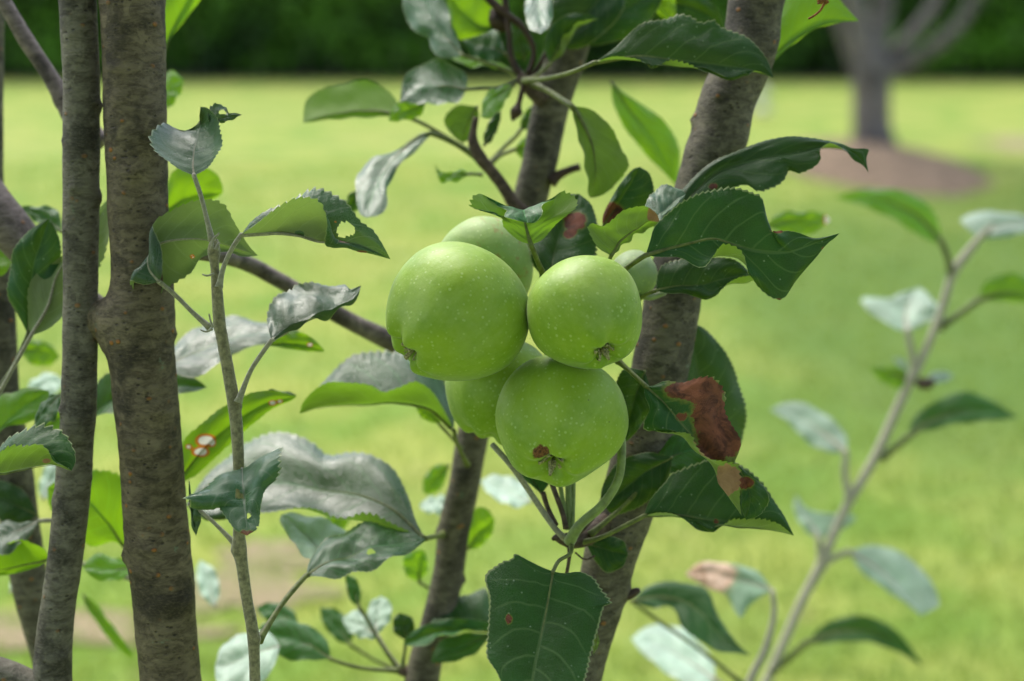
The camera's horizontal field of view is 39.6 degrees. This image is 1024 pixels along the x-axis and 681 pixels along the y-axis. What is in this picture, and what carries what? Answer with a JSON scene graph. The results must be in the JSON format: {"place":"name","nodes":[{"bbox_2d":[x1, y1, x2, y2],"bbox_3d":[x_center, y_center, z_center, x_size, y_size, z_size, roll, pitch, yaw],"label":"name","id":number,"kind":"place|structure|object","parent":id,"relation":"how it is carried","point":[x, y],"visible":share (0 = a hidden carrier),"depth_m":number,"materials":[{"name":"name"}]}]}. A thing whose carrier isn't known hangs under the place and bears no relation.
{"place":"outdoors","nodes":[
{"label":"outdoors","id":0,"kind":"place"},
{"bbox_2d":[0,80,1023,680],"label":"lawn","id":1,"kind":"structure","parent":0,"point":[950,118],"depth_m":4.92,"materials":[{"name":"green plant"}]},
{"bbox_2d":[0,11,45,664],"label":"apple tree","id":2,"kind":"object","parent":1,"relation":"on","point":[27,587],"visible":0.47,"depth_m":0.83,"materials":[{"name":"green plant"}]},
{"bbox_2d":[0,607,242,650],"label":"bare soil patch","id":3,"kind":"object","parent":1,"relation":"on","point":[15,633],"visible":0.41,"depth_m":2.76,"materials":[{"name":"beige soil"}]},
{"bbox_2d":[0,0,444,680],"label":"apple tree","id":4,"kind":"object","parent":1,"relation":"on","point":[136,508],"visible":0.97,"depth_m":0.73,"materials":[{"name":"green plant"}]},
{"bbox_2d":[215,539,309,569],"bbox_3d":[-0.509,0.470,3.131,0.290,0.002,0.178,0,14,0],"label":"bare soil patch","id":5,"kind":"object","parent":1,"relation":"on","point":[282,546],"visible":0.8,"depth_m":3.12,"materials":[{"name":"beige soil"}]},
{"bbox_2d":[194,566,346,613],"bbox_3d":[-0.545,0.514,2.948,0.412,0.002,0.245,0,14,0],"label":"bare soil patch","id":6,"kind":"object","parent":1,"relation":"on","point":[273,591],"visible":0.53,"depth_m":2.94,"materials":[{"name":"beige soil"}]},
{"bbox_2d":[130,103,425,680],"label":"leafy shoot","id":7,"kind":"object","parent":1,"relation":"on","point":[184,238],"visible":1,"depth_m":0.70,"materials":[{"name":"green plant"}]},
{"bbox_2d":[187,0,772,680],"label":"apple tree","id":8,"kind":"object","parent":1,"relation":"on","point":[339,490],"visible":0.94,"depth_m":0.85,"materials":[{"name":"green plant"}]},
{"bbox_2d":[4,72,1023,79],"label":"soil bed","id":9,"kind":"object","parent":1,"relation":"on","point":[628,76],"visible":0.19,"depth_m":21.54,"materials":[{"name":"brown soil"}]},
{"bbox_2d":[4,0,1023,75],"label":"hedge","id":10,"kind":"object","parent":9,"relation":"on","point":[293,37],"visible":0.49,"depth_m":21.56,"materials":[{"name":"green plant"}]},
{"bbox_2d":[469,0,868,680],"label":"apple tree","id":11,"kind":"object","parent":1,"relation":"on","point":[677,382],"visible":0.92,"depth_m":0.73,"materials":[{"name":"green plant"}]},
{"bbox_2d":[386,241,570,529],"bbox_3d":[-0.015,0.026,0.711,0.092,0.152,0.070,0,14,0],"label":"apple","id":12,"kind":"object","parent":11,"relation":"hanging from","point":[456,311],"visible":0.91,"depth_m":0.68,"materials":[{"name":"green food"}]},
{"bbox_2d":[445,342,567,529],"bbox_3d":[-0.003,0.044,0.752,0.065,0.096,0.063,0,14,0],"label":"apple","id":13,"kind":"object","parent":11,"relation":"hanging from","point":[472,404],"visible":0.38,"depth_m":0.73,"materials":[{"name":"green food"}]},
{"bbox_2d":[442,216,571,517],"bbox_3d":[0.002,0.013,0.758,0.092,0.156,0.051,7,15,27],"label":"apple","id":14,"kind":"object","parent":11,"relation":"hanging from","point":[493,235],"visible":0.32,"depth_m":0.74,"materials":[{"name":"green food"}]},
{"bbox_2d":[495,355,628,545],"bbox_3d":[0.025,0.057,0.709,0.066,0.100,0.065,0,14,0],"label":"apple","id":15,"kind":"object","parent":11,"relation":"attached to","point":[558,424],"visible":0.93,"depth_m":0.68,"materials":[{"name":"green food"}]},
{"bbox_2d":[527,255,641,526],"bbox_3d":[0.039,0.030,0.701,0.056,0.148,0.066,8,16,31],"label":"apple","id":16,"kind":"object","parent":11,"relation":"hanging from","point":[584,311],"visible":0.96,"depth_m":0.67,"materials":[{"name":"green food"}]},
{"bbox_2d":[614,250,666,300],"bbox_3d":[0.065,-0.034,0.743,0.024,0.027,0.029,8,16,30],"label":"apple","id":17,"kind":"object","parent":11,"relation":"attached to","point":[643,273],"visible":0.66,"depth_m":0.73,"materials":[{"name":"green food"}]},
{"bbox_2d":[808,0,828,18],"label":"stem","id":18,"kind":"object","parent":11,"relation":"hanging from","point":[824,2],"visible":1,"depth_m":0.68,"materials":[{"name":"brown plant"}]},
{"bbox_2d":[629,210,830,680],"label":"leafy shoot","id":19,"kind":"object","parent":1,"relation":"on","point":[680,653],"visible":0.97,"depth_m":1.02,"materials":[{"name":"green plant"}]},
{"bbox_2d":[762,188,1023,680],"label":"leafy shoot","id":20,"kind":"object","parent":1,"relation":"on","point":[901,576],"visible":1,"depth_m":1.20,"materials":[{"name":"green plant"}]},
{"bbox_2d":[800,139,994,197],"bbox_3d":[2.631,-1.352,10.383,1.408,0.137,3.500,0,14,0],"label":"mulch bed","id":21,"kind":"object","parent":1,"relation":"on","point":[914,171],"visible":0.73,"depth_m":9.51,"materials":[{"name":"brown soil"}]},
{"bbox_2d":[834,0,980,144],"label":"garden tree","id":22,"kind":"object","parent":21,"relation":"on","point":[876,66],"visible":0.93,"depth_m":10.64,"materials":[{"name":"grey wood"}]},
{"bbox_2d":[968,137,1023,149],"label":"bare soil patch","id":23,"kind":"object","parent":1,"relation":"on","point":[1015,143],"visible":1,"depth_m":11.94,"materials":[{"name":"beige soil"}]},
{"bbox_2d":[753,101,773,118],"bbox_3d":[2.517,-2.332,14.335,0.273,0.193,0.280,4,14,16],"label":"clover flower","id":24,"kind":"object","parent":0,"point":[762,109],"visible":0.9,"depth_m":14.30,"materials":[{"name":"plant"}]},
{"bbox_2d":[760,86,773,96],"bbox_3d":[2.945,-2.944,16.809,0.320,0.218,0.328,4,14,16],"label":"clover flower","id":25,"kind":"object","parent":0,"point":[763,92],"visible":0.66,"depth_m":16.76,"materials":[{"name":"plant"}]}
]}

